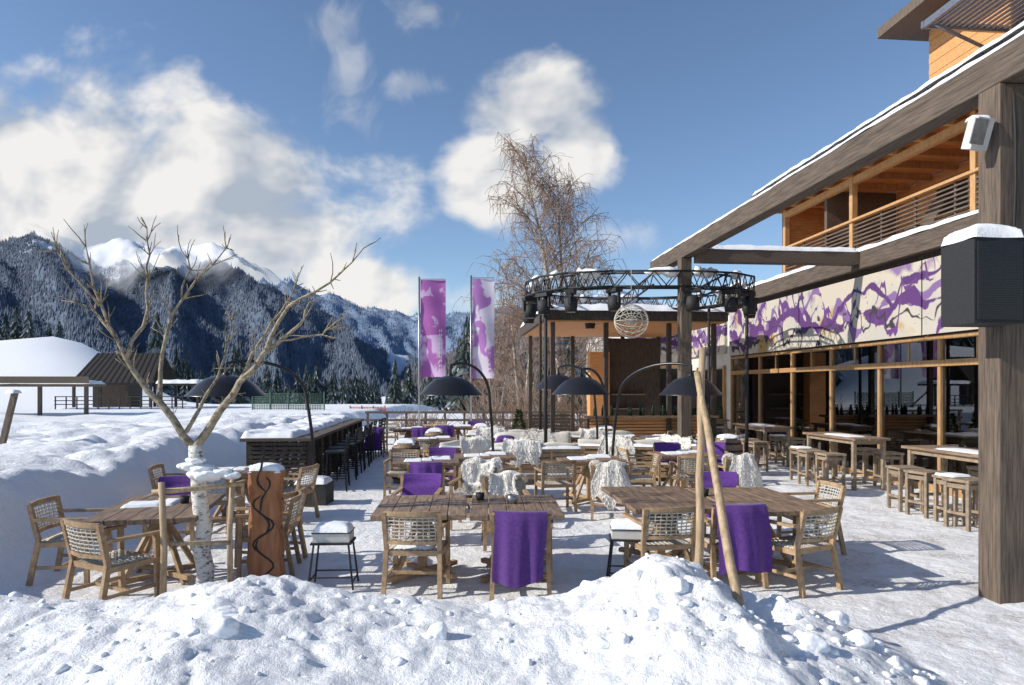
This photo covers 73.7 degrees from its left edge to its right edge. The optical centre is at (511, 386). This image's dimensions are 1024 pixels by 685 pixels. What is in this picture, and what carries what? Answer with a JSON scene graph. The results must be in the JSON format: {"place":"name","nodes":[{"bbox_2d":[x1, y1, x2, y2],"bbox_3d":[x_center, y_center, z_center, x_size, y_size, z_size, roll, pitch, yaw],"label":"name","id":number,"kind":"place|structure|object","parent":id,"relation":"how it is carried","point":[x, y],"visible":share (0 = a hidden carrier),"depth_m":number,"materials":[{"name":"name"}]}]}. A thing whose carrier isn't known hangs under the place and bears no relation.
{"place":"outdoors","nodes":[
{"label":"outdoors","id":0,"kind":"place"},
{"bbox_2d":[65,238,263,271],"bbox_3d":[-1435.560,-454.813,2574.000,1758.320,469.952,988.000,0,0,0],"label":"cloud","id":1,"kind":"structure","parent":0,"point":[110,251],"depth_m":2506.83,"materials":[{"name":"white"}]},
{"bbox_2d":[0,231,420,396],"bbox_3d":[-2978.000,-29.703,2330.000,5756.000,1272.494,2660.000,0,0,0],"label":"mountain","id":2,"kind":"structure","parent":0,"point":[34,282],"depth_m":1850.28,"materials":[{"name":"blue stone"}]},
{"bbox_2d":[258,276,660,357],"bbox_3d":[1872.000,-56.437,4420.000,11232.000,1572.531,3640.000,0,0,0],"label":"mountain","id":3,"kind":"structure","parent":0,"point":[394,331],"depth_m":4163.83,"materials":[{"name":"white snow"}]},
{"bbox_2d":[0,0,929,315],"label":"sky","id":4,"kind":"structure","parent":0,"point":[306,131],"materials":[{"name":"blue"}]},
{"bbox_2d":[0,336,1023,684],"bbox_3d":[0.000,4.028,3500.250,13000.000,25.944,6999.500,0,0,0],"label":"snow ground","id":5,"kind":"structure","parent":0,"point":[908,592],"depth_m":5.16,"materials":[{"name":"white snow"}]},
{"bbox_2d":[0,389,21,443],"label":"leaning marker post","id":6,"kind":"object","parent":5,"relation":"on","point":[14,394],"visible":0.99,"depth_m":12.16,"materials":[{"name":"wood"}]},
{"bbox_2d":[0,376,105,414],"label":"open shelter","id":7,"kind":"structure","parent":5,"relation":"on","point":[39,382],"depth_m":30.43,"materials":[{"name":"wood"}]},
{"bbox_2d":[26,495,112,585],"bbox_3d":[-4.622,1.586,7.144,0.626,0.827,0.595,0,0,-8],"label":"wooden armchair","id":8,"kind":"object","parent":5,"relation":"on","point":[56,540],"visible":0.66,"depth_m":6.93,"materials":[{"name":"brown wood"}]},
{"bbox_2d":[60,518,159,599],"bbox_3d":[-3.640,1.586,6.183,0.595,0.827,0.626,0,0,28],"label":"wooden armchair","id":9,"kind":"object","parent":5,"relation":"on","point":[107,563],"visible":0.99,"depth_m":6.08,"materials":[{"name":"brown wood"}]},
{"bbox_2d":[54,352,220,408],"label":"ski lift station","id":10,"kind":"object","parent":5,"relation":"on","point":[122,389],"visible":0.81,"depth_m":43.95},
{"bbox_2d":[81,493,224,585],"bbox_3d":[-3.680,1.615,7.152,0.995,0.791,1.523,0,0,-13],"label":"rustic wooden table","id":11,"kind":"object","parent":5,"relation":"on","point":[138,510],"visible":0.71,"depth_m":6.97,"materials":[{"name":"brown wood"}]},
{"bbox_2d":[148,463,185,495],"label":"wooden armchair","id":12,"kind":"object","parent":5,"relation":"on","point":[154,478],"visible":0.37,"depth_m":10.19,"materials":[{"name":"brown wood"}]},
{"bbox_2d":[142,475,195,550],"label":"armchair with purple throw","id":13,"kind":"object","parent":5,"relation":"on","point":[176,481],"visible":0.23,"depth_m":8.72,"materials":[{"name":"purple fabric"}]},
{"bbox_2d":[151,479,243,594],"bbox_3d":[-2.948,1.490,6.432,0.794,1.222,0.112,0,0,-32],"label":"tree guard frame","id":14,"kind":"object","parent":5,"relation":"on","point":[161,491],"visible":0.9,"depth_m":6.36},
{"bbox_2d":[27,215,380,583],"bbox_3d":[-2.898,0.155,6.747,3.256,3.806,0.874,0,0,0],"label":"bare garden tree","id":15,"kind":"object","parent":5,"relation":"on","point":[199,471],"visible":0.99,"depth_m":6.67,"materials":[{"name":"brown plant"}]},
{"bbox_2d":[185,478,245,534],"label":"wooden armchair","id":16,"kind":"object","parent":5,"relation":"on","point":[225,500],"visible":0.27,"depth_m":9.27,"materials":[{"name":"brown wood"}]},
{"bbox_2d":[212,464,253,523],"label":"rustic wooden table","id":17,"kind":"object","parent":5,"relation":"on","point":[243,471],"visible":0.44,"depth_m":10.21,"materials":[{"name":"brown wood"}]},
{"bbox_2d":[184,359,333,505],"bbox_3d":[-4.089,0.777,11.163,2.329,2.446,1.257,0,0,-18],"label":"arc floor lamp","id":18,"kind":"object","parent":5,"relation":"on","point":[224,386],"visible":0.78,"depth_m":11.07,"materials":[{"name":"black metal"}]},
{"bbox_2d":[246,455,285,576],"bbox_3d":[-2.502,1.369,6.948,0.376,1.362,0.224,0,0,0],"label":"carved wooden post","id":19,"kind":"object","parent":5,"relation":"on","point":[266,548],"visible":0.91,"depth_m":6.86,"materials":[{"name":"brown wood"}]},
{"bbox_2d":[235,490,301,578],"bbox_3d":[-2.608,1.586,7.407,0.626,0.827,0.595,0,0,-10],"label":"wooden armchair","id":20,"kind":"object","parent":5,"relation":"on","point":[289,527],"visible":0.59,"depth_m":7.17,"materials":[{"name":"brown wood"}]},
{"bbox_2d":[234,487,307,567],"bbox_3d":[-2.708,1.586,7.743,0.626,0.827,0.595,0,0,10],"label":"wooden armchair","id":21,"kind":"object","parent":5,"relation":"on","point":[298,524],"visible":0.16,"depth_m":7.79,"materials":[{"name":"brown wood"}]},
{"bbox_2d":[252,392,324,409],"bbox_3d":[-13.100,1.200,40.000,4.269,1.800,0.080,0,0,0],"label":"green safety net fence","id":22,"kind":"object","parent":5,"relation":"on","point":[270,400],"visible":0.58,"depth_m":39.99,"materials":[{"name":"plastic"}]},
{"bbox_2d":[0,306,584,410],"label":"distant conifer trees","id":23,"kind":"object","parent":5,"relation":"on","point":[356,390],"visible":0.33,"depth_m":153.70,"materials":[{"name":"green plant"}]},
{"bbox_2d":[283,463,319,523],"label":"wooden armchair","id":24,"kind":"object","parent":5,"relation":"on","point":[300,474],"visible":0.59,"depth_m":10.25,"materials":[{"name":"brown wood"}]},
{"bbox_2d":[240,414,363,488],"bbox_3d":[-4.823,1.407,16.821,1.388,1.185,8.000,0,0,-5],"label":"outdoor bar counter","id":25,"kind":"object","parent":5,"relation":"on","point":[328,431],"visible":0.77,"depth_m":13.98,"materials":[{"name":"brown wood"}]},
{"bbox_2d":[308,521,358,589],"bbox_3d":[-1.790,1.678,6.850,0.457,0.647,0.318,0,0,-3],"label":"stool","id":26,"kind":"object","parent":5,"relation":"on","point":[332,533],"visible":0.94,"depth_m":6.73,"materials":[{"name":"paint"}]},
{"bbox_2d":[365,427,387,456],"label":"armchair with purple throw","id":27,"kind":"object","parent":5,"relation":"on","point":[379,435],"visible":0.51,"depth_m":19.22,"materials":[{"name":"fabric"}]},
{"bbox_2d":[383,449,419,497],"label":"wooden armchair","id":28,"kind":"object","parent":5,"relation":"on","point":[390,474],"visible":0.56,"depth_m":12.63,"materials":[{"name":"brown wood"}]},
{"bbox_2d":[391,438,421,483],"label":"armchair","id":29,"kind":"object","parent":5,"relation":"on","point":[406,443],"visible":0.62,"depth_m":13.98,"materials":[{"name":"brown wood"}]},
{"bbox_2d":[381,511,450,598],"bbox_3d":[-0.932,1.586,6.678,0.595,0.827,0.626,0,0,3],"label":"wooden armchair","id":30,"kind":"object","parent":5,"relation":"on","point":[438,546],"visible":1,"depth_m":6.45,"materials":[{"name":"brown wood"}]},
{"bbox_2d":[391,473,443,539],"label":"armchair with purple throw","id":31,"kind":"object","parent":5,"relation":"on","point":[417,484],"visible":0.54,"depth_m":8.98,"materials":[{"name":"purple fabric"}]},
{"bbox_2d":[370,495,465,583],"bbox_3d":[-0.950,1.629,7.245,0.925,0.761,1.273,0,0,-4],"label":"rustic wooden table","id":32,"kind":"object","parent":5,"relation":"on","point":[455,505],"visible":0.59,"depth_m":7.17,"materials":[{"name":"brown wood"}]},
{"bbox_2d":[392,456,458,467],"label":"rustic wooden table","id":33,"kind":"object","parent":5,"relation":"on","point":[449,461],"visible":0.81,"depth_m":11.40,"materials":[{"name":"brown wood"}]},
{"bbox_2d":[407,461,444,494],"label":"armchair with purple throw","id":34,"kind":"object","parent":5,"relation":"on","point":[425,467],"visible":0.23,"depth_m":10.38,"materials":[{"name":"purple fabric"}]},
{"bbox_2d":[418,277,445,425],"bbox_3d":[-2.931,-0.810,25.001,1.005,6.420,0.139,0,0,2],"label":"banner flag","id":35,"kind":"object","parent":5,"relation":"on","point":[432,295],"visible":1,"depth_m":24.99,"materials":[{"name":"fabric"}]},
{"bbox_2d":[428,447,457,489],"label":"armchair with purple throw","id":36,"kind":"object","parent":5,"relation":"on","point":[451,473],"visible":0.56,"depth_m":12.86,"materials":[{"name":"purple fabric"}]},
{"bbox_2d":[423,435,495,477],"bbox_3d":[-1.033,1.508,14.663,1.510,0.984,1.061,0,0,-25],"label":"slatted lounge sofa","id":37,"kind":"object","parent":5,"relation":"on","point":[478,444],"visible":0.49,"depth_m":14.29,"materials":[{"name":"white wood"}]},
{"bbox_2d":[419,362,505,470],"bbox_3d":[-0.762,0.777,12.409,1.931,2.446,1.136,0,0,-32],"label":"arched dome heater","id":38,"kind":"object","parent":5,"relation":"on","point":[450,384],"visible":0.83,"depth_m":11.91,"materials":[{"name":"black metal"}]},
{"bbox_2d":[445,460,496,530],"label":"armchair with sheepskin","id":39,"kind":"object","parent":5,"relation":"on","point":[469,473],"visible":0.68,"depth_m":9.92,"materials":[{"name":"white fur"}]},
{"bbox_2d":[365,411,586,435],"bbox_3d":[0.000,1.490,26.483,11.400,1.070,0.115,0,0,0],"label":"timber terrace railing","id":40,"kind":"object","parent":5,"relation":"on","point":[367,419],"visible":0.32,"depth_m":26.43,"materials":[{"name":"brown wood"}]},
{"bbox_2d":[470,275,493,420],"bbox_3d":[-1.091,-0.835,25.002,0.885,6.470,0.139,0,0,2],"label":"banner flag","id":41,"kind":"object","parent":5,"relation":"on","point":[482,322],"visible":0.98,"depth_m":24.99,"materials":[{"name":"fabric"}]},
{"bbox_2d":[383,372,586,434],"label":"bare shrubs","id":42,"kind":"object","parent":5,"relation":"on","point":[510,405],"visible":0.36,"depth_m":28.80,"materials":[{"name":"brown plant"}]},
{"bbox_2d":[454,451,516,462],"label":"rustic wooden table","id":43,"kind":"object","parent":5,"relation":"on","point":[502,455],"visible":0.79,"depth_m":12.22,"materials":[{"name":"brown wood"}]},
{"bbox_2d":[5,553,966,684],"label":"snow crumbs","id":44,"kind":"object","parent":5,"relation":"on","point":[227,627],"visible":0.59,"depth_m":4.31,"materials":[{"name":"white snow"}]},
{"bbox_2d":[464,426,523,440],"bbox_3d":[-0.297,1.499,18.360,2.010,1.002,1.053,0,0,-5],"label":"slatted lounge sofa","id":45,"kind":"object","parent":5,"relation":"on","point":[485,431],"visible":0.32,"depth_m":17.93,"materials":[{"name":"white wood"}]},
{"bbox_2d":[457,331,534,421],"bbox_3d":[-0.870,-0.528,37.982,4.474,6.673,4.931,0,0,0],"label":"bare birch tree","id":46,"kind":"object","parent":5,"relation":"on","point":[495,386],"visible":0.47,"depth_m":37.91,"materials":[{"name":"brown plant"}]},
{"bbox_2d":[478,470,530,550],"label":"armchair with sheepskin","id":47,"kind":"object","parent":5,"relation":"on","point":[506,482],"visible":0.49,"depth_m":8.80,"materials":[{"name":"white fur"}]},
{"bbox_2d":[470,495,564,582],"bbox_3d":[0.030,1.629,7.245,0.925,0.761,1.273,0,0,-2],"label":"rustic wooden table","id":48,"kind":"object","parent":5,"relation":"on","point":[547,503],"visible":0.52,"depth_m":7.17,"materials":[{"name":"brown wood"}]},
{"bbox_2d":[483,253,555,414],"bbox_3d":[0.174,-1.788,33.055,3.610,9.195,4.632,0,0,-43],"label":"bare birch tree","id":49,"kind":"object","parent":5,"relation":"on","point":[514,362],"visible":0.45,"depth_m":32.89,"materials":[{"name":"brown plant"}]},
{"bbox_2d":[489,510,552,600],"bbox_3d":[0.094,1.575,6.533,0.595,0.849,0.716,0,0,4],"label":"armchair with purple throw","id":50,"kind":"object","parent":5,"relation":"on","point":[521,546],"visible":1,"depth_m":6.23,"materials":[{"name":"purple fabric"}]},
{"bbox_2d":[494,428,576,443],"bbox_3d":[0.546,1.505,16.647,2.110,0.990,1.044,0,0,-5],"label":"slatted lounge sofa","id":51,"kind":"object","parent":5,"relation":"on","point":[564,437],"visible":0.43,"depth_m":16.81,"materials":[{"name":"white fabric"}]},
{"bbox_2d":[487,437,584,483],"bbox_3d":[0.453,1.499,14.260,2.010,1.002,1.053,0,0,-5],"label":"slatted lounge sofa","id":52,"kind":"object","parent":5,"relation":"on","point":[529,453],"visible":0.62,"depth_m":13.87,"materials":[{"name":"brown wood"}]},
{"bbox_2d":[453,129,639,430],"bbox_3d":[1.699,-4.336,30.169,8.536,13.890,6.908,0,0,0],"label":"bare birch tree","id":53,"kind":"object","parent":5,"relation":"on","point":[560,357],"visible":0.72,"depth_m":29.79,"materials":[{"name":"brown plant"}]},
{"bbox_2d":[534,460,577,511],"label":"wooden armchair","id":54,"kind":"object","parent":5,"relation":"on","point":[553,482],"visible":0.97,"depth_m":10.85,"materials":[{"name":"brown wood"}]},
{"bbox_2d":[535,364,598,438],"bbox_3d":[1.397,0.737,16.195,1.731,2.526,1.146,0,0,0],"label":"arched dome heater","id":55,"kind":"object","parent":5,"relation":"on","point":[556,380],"visible":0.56,"depth_m":15.90,"materials":[{"name":"black metal"}]},
{"bbox_2d":[551,367,609,454],"bbox_3d":[1.497,0.812,13.546,1.135,2.376,1.903,0,0,26],"label":"arched dome heater","id":56,"kind":"object","parent":5,"relation":"on","point":[580,384],"visible":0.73,"depth_m":12.91,"materials":[{"name":"black metal"}]},
{"bbox_2d":[555,454,626,504],"bbox_3d":[1.348,1.614,11.926,1.095,0.794,0.970,0,0,-5],"label":"rustic wooden table","id":57,"kind":"object","parent":5,"relation":"on","point":[585,460],"visible":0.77,"depth_m":11.83,"materials":[{"name":"brown wood"}]},
{"bbox_2d":[561,427,634,442],"bbox_3d":[2.104,1.505,17.553,2.110,0.990,1.044,0,0,-5],"label":"slatted lounge sofa","id":58,"kind":"object","parent":5,"relation":"on","point":[581,433],"visible":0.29,"depth_m":17.17,"materials":[{"name":"white fabric"}]},
{"bbox_2d":[589,460,631,519],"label":"armchair with sheepskin","id":59,"kind":"object","parent":5,"relation":"on","point":[613,473],"visible":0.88,"depth_m":10.11,"materials":[{"name":"white fur"}]},
{"bbox_2d":[576,435,669,481],"bbox_3d":[2.390,1.505,14.854,2.110,0.990,1.044,0,0,12],"label":"slatted lounge sofa","id":60,"kind":"object","parent":5,"relation":"on","point":[597,446],"visible":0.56,"depth_m":14.45,"materials":[{"name":"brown wood"}]},
{"bbox_2d":[520,303,727,439],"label":"bar pavilion","id":61,"kind":"structure","parent":5,"relation":"on","point":[615,363],"depth_m":20.24,"materials":[{"name":"brown wood"}]},
{"bbox_2d":[606,518,649,576],"bbox_3d":[1.200,1.678,7.000,0.457,0.647,0.318,0,0,6],"label":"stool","id":62,"kind":"object","parent":5,"relation":"on","point":[625,530],"visible":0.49,"depth_m":6.88,"materials":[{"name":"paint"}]},
{"bbox_2d":[616,447,654,485],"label":"wooden armchair","id":63,"kind":"object","parent":5,"relation":"on","point":[643,470],"visible":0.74,"depth_m":12.85,"materials":[{"name":"brown wood"}]},
{"bbox_2d":[524,266,754,474],"bbox_3d":[3.050,-0.315,17.000,5.474,4.630,4.783,0,0,0],"label":"lighting truss ring","id":64,"kind":"object","parent":5,"relation":"on","point":[534,285],"visible":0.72,"depth_m":15.47,"materials":[{"name":"black metal"}]},
{"bbox_2d":[535,292,551,314],"bbox_3d":[0.721,-1.873,15.476,0.299,0.483,0.380,0,0,-41],"label":"stage spotlight","id":65,"kind":"object","parent":64,"relation":"hanging from","point":[543,306],"visible":1,"depth_m":15.36,"materials":[{"name":"metal"}]},
{"bbox_2d":[606,287,622,310],"bbox_3d":[2.206,-1.873,14.731,0.299,0.483,0.380,0,0,-27],"label":"stage spotlight","id":66,"kind":"object","parent":64,"relation":"hanging from","point":[614,303],"visible":0.98,"depth_m":14.61,"materials":[{"name":"metal"}]},
{"bbox_2d":[614,269,648,337],"bbox_3d":[2.550,-1.771,14.600,0.736,1.478,0.731,0,0,0],"label":"wire pendant ornament","id":67,"kind":"object","parent":64,"relation":"hanging from","point":[631,320],"visible":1,"depth_m":14.60,"materials":[{"name":"wicker"}]},
{"bbox_2d":[683,288,701,310],"bbox_3d":[3.894,-1.873,14.731,0.379,0.483,0.299,0,0,18],"label":"stage spotlight","id":68,"kind":"object","parent":64,"relation":"hanging from","point":[692,303],"visible":1,"depth_m":14.64,"materials":[{"name":"metal"}]},
{"bbox_2d":[721,289,740,312],"bbox_3d":[4.806,-1.873,14.979,0.380,0.483,0.299,0,0,39],"label":"stage spotlight","id":69,"kind":"object","parent":64,"relation":"hanging from","point":[730,303],"visible":1,"depth_m":14.88,"materials":[{"name":"metal"}]},
{"bbox_2d":[627,453,659,485],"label":"wooden armchair","id":70,"kind":"object","parent":5,"relation":"on","point":[649,478],"visible":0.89,"depth_m":11.54,"materials":[{"name":"brown wood"}]},
{"bbox_2d":[602,486,715,563],"bbox_3d":[1.680,1.629,7.745,0.995,0.762,1.624,0,0,-5],"label":"rustic wooden table","id":71,"kind":"object","parent":5,"relation":"on","point":[636,499],"visible":0.53,"depth_m":7.70,"materials":[{"name":"brown wood"}]},
{"bbox_2d":[623,506,695,567],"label":"wooden armchair","id":72,"kind":"object","parent":5,"relation":"on","point":[675,541],"visible":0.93,"depth_m":6.68,"materials":[{"name":"brown wood"}]},
{"bbox_2d":[611,362,723,455],"bbox_3d":[2.595,0.777,12.611,2.598,2.446,1.135,0,0,34],"label":"arched dome heater","id":73,"kind":"object","parent":5,"relation":"on","point":[684,386],"visible":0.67,"depth_m":11.99,"materials":[{"name":"black metal"}]},
{"bbox_2d":[653,442,687,486],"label":"armchair with purple throw","id":74,"kind":"object","parent":5,"relation":"on","point":[666,446],"visible":0.51,"depth_m":14.03,"materials":[{"name":"purple fabric"}]},
{"bbox_2d":[645,433,696,472],"bbox_3d":[3.674,1.508,15.269,1.510,0.984,1.061,0,0,40],"label":"slatted lounge sofa","id":75,"kind":"object","parent":5,"relation":"on","point":[686,442],"visible":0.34,"depth_m":14.74,"materials":[{"name":"white wood"}]},
{"bbox_2d":[647,449,719,488],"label":"rustic wooden table","id":76,"kind":"object","parent":5,"relation":"on","point":[668,455],"visible":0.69,"depth_m":12.75,"materials":[{"name":"brown wood"}]},
{"bbox_2d":[669,455,709,485],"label":"wooden armchair","id":77,"kind":"object","parent":5,"relation":"on","point":[684,475],"visible":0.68,"depth_m":11.64,"materials":[{"name":"brown wood"}]},
{"bbox_2d":[694,347,744,605],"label":"leaning wooden poles","id":78,"kind":"object","parent":5,"relation":"on","point":[704,429],"visible":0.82,"depth_m":5.96,"materials":[{"name":"beige wood"}]},
{"bbox_2d":[703,471,741,533],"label":"armchair with purple throw","id":79,"kind":"object","parent":5,"relation":"on","point":[729,479],"visible":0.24,"depth_m":9.19,"materials":[{"name":"purple fabric"}]},
{"bbox_2d":[715,434,742,454],"bbox_3d":[4.900,1.535,15.500,0.660,0.930,0.660,0,0,0],"label":"chair","id":80,"kind":"object","parent":5,"relation":"on","point":[733,442],"visible":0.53,"depth_m":15.25,"materials":[{"name":"brown wicker"}]},
{"bbox_2d":[688,503,771,588],"bbox_3d":[2.212,1.575,6.912,0.595,0.849,0.720,0,0,-8],"label":"armchair with purple throw","id":81,"kind":"object","parent":5,"relation":"on","point":[750,532],"visible":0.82,"depth_m":6.61,"materials":[{"name":"purple fabric"}]},
{"bbox_2d":[710,453,762,486],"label":"armchair with sheepskin","id":82,"kind":"object","parent":5,"relation":"on","point":[744,466],"visible":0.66,"depth_m":11.20,"materials":[{"name":"white fur"}]},
{"bbox_2d":[743,440,768,470],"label":"wooden bar stool","id":83,"kind":"object","parent":5,"relation":"on","point":[755,444],"visible":0.63,"depth_m":16.08,"materials":[{"name":"brown wood"}]},
{"bbox_2d":[686,487,833,572],"bbox_3d":[2.720,1.629,7.645,0.995,0.762,1.624,0,0,-6],"label":"rustic wooden table","id":84,"kind":"object","parent":5,"relation":"on","point":[777,503],"visible":0.31,"depth_m":7.49,"materials":[{"name":"brown wood"}]},
{"bbox_2d":[732,423,793,467],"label":"wooden table","id":85,"kind":"object","parent":5,"relation":"on","point":[763,427],"visible":0.86,"depth_m":16.87,"materials":[{"name":"brown wood"}]},
{"bbox_2d":[755,506,843,597],"bbox_3d":[2.870,1.586,6.813,0.595,0.827,0.626,0,0,-28],"label":"wooden armchair","id":86,"kind":"object","parent":5,"relation":"on","point":[797,543],"visible":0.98,"depth_m":6.64,"materials":[{"name":"brown wood"}]},
{"bbox_2d":[789,446,816,481],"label":"wooden bar stool","id":87,"kind":"object","parent":5,"relation":"on","point":[792,452],"visible":0.57,"depth_m":14.48,"materials":[{"name":"brown wood"}]},
{"bbox_2d":[587,0,1023,497],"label":"alpine restaurant","id":88,"kind":"structure","parent":5,"relation":"on","point":[880,351],"depth_m":15.84,"materials":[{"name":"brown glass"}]},
{"bbox_2d":[730,331,977,497],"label":"window frames","id":89,"kind":"structure","parent":88,"relation":"in","point":[939,363],"depth_m":14.74,"materials":[{"name":"brown wood"}]},
{"bbox_2d":[796,449,825,485],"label":"wooden bar stool","id":90,"kind":"object","parent":5,"relation":"on","point":[807,454],"visible":0.78,"depth_m":13.78,"materials":[{"name":"brown wood"}]},
{"bbox_2d":[776,480,846,556],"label":"wooden armchair","id":91,"kind":"object","parent":5,"relation":"on","point":[817,499],"visible":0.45,"depth_m":8.32,"materials":[{"name":"brown wood"}]},
{"bbox_2d":[814,452,846,489],"bbox_3d":[6.222,1.650,13.345,0.420,0.700,0.420,0,0,-6],"label":"wooden bar stool","id":92,"kind":"object","parent":5,"relation":"on","point":[827,457],"visible":0.83,"depth_m":13.19,"materials":[{"name":"brown wood"}]},
{"bbox_2d":[650,30,1023,603],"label":"timber pergola","id":93,"kind":"object","parent":5,"relation":"on","point":[990,82],"visible":0.9,"depth_m":6.61,"materials":[{"name":"wood"}]},
{"bbox_2d":[961,115,994,150],"bbox_3d":[4.346,-2.342,6.318,0.352,0.322,0.186,0,0,-17],"label":"floodlight","id":94,"kind":"object","parent":93,"relation":"attached to","point":[978,132],"visible":1,"depth_m":6.26,"materials":[{"name":"paint"}]},
{"bbox_2d":[941,223,1023,326],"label":"pa speaker","id":95,"kind":"object","parent":93,"relation":"attached to","point":[982,275],"visible":1,"depth_m":5.91},
{"bbox_2d":[1012,92,1016,226],"bbox_3d":[4.601,-1.650,6.261,0.058,2.100,0.024,0,0,0],"label":"speaker cable","id":96,"kind":"object","parent":93,"relation":"attached to","point":[1015,157],"visible":0.54,"depth_m":6.25,"materials":[{"name":"black rubber"}]},
{"bbox_2d":[802,432,890,490],"bbox_3d":[6.812,1.485,14.003,0.746,1.035,1.929,0,0,-5],"label":"wooden table","id":97,"kind":"object","parent":5,"relation":"on","point":[853,440],"visible":0.94,"depth_m":13.19,"materials":[{"name":"brown wood"}]},
{"bbox_2d":[850,447,880,482],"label":"wooden bar stool","id":98,"kind":"object","parent":5,"relation":"on","point":[864,452],"visible":0.6,"depth_m":14.21,"materials":[{"name":"brown wood"}]},
{"bbox_2d":[872,451,903,485],"bbox_3d":[7.470,1.650,13.563,0.420,0.700,0.420,0,0,0],"label":"wooden bar stool","id":99,"kind":"object","parent":5,"relation":"on","point":[891,455],"visible":0.6,"depth_m":13.65,"materials":[{"name":"brown wood"}]},
{"bbox_2d":[885,465,925,511],"bbox_3d":[6.392,1.650,11.101,0.420,0.700,0.420,0,0,0],"label":"wooden bar stool","id":100,"kind":"object","parent":5,"relation":"on","point":[896,470],"visible":0.68,"depth_m":10.97,"materials":[{"name":"brown wood"}]},
{"bbox_2d":[903,469,945,518],"bbox_3d":[6.388,1.650,10.548,0.420,0.700,0.420,0,0,-17],"label":"wooden bar stool","id":101,"kind":"object","parent":5,"relation":"on","point":[925,476],"visible":0.74,"depth_m":10.49,"materials":[{"name":"brown wood"}]},
{"bbox_2d":[901,445,977,506],"bbox_3d":[7.033,1.485,10.609,0.746,1.035,1.929,0,0,-5],"label":"wooden table","id":102,"kind":"object","parent":5,"relation":"on","point":[944,453],"visible":0.52,"depth_m":10.93,"materials":[{"name":"brown wood"}]},
{"bbox_2d":[932,472,977,526],"bbox_3d":[6.465,1.632,9.953,0.420,0.735,0.420,0,0,-11],"label":"wooden bar stool","id":103,"kind":"object","parent":5,"relation":"on","point":[937,481],"visible":0.71,"depth_m":9.83,"materials":[{"name":"brown wood"}]},
{"bbox_2d":[942,477,977,531],"bbox_3d":[6.421,1.650,9.647,0.420,0.700,0.420,0,0,-17],"label":"wooden bar stool","id":104,"kind":"object","parent":5,"relation":"on","point":[971,483],"visible":0.77,"depth_m":9.63,"materials":[{"name":"brown wood"}]},
{"bbox_2d":[401,300,623,403],"bbox_3d":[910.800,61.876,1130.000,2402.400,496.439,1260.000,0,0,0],"label":"hill","id":105,"kind":"structure","parent":0,"point":[450,358],"depth_m":937.62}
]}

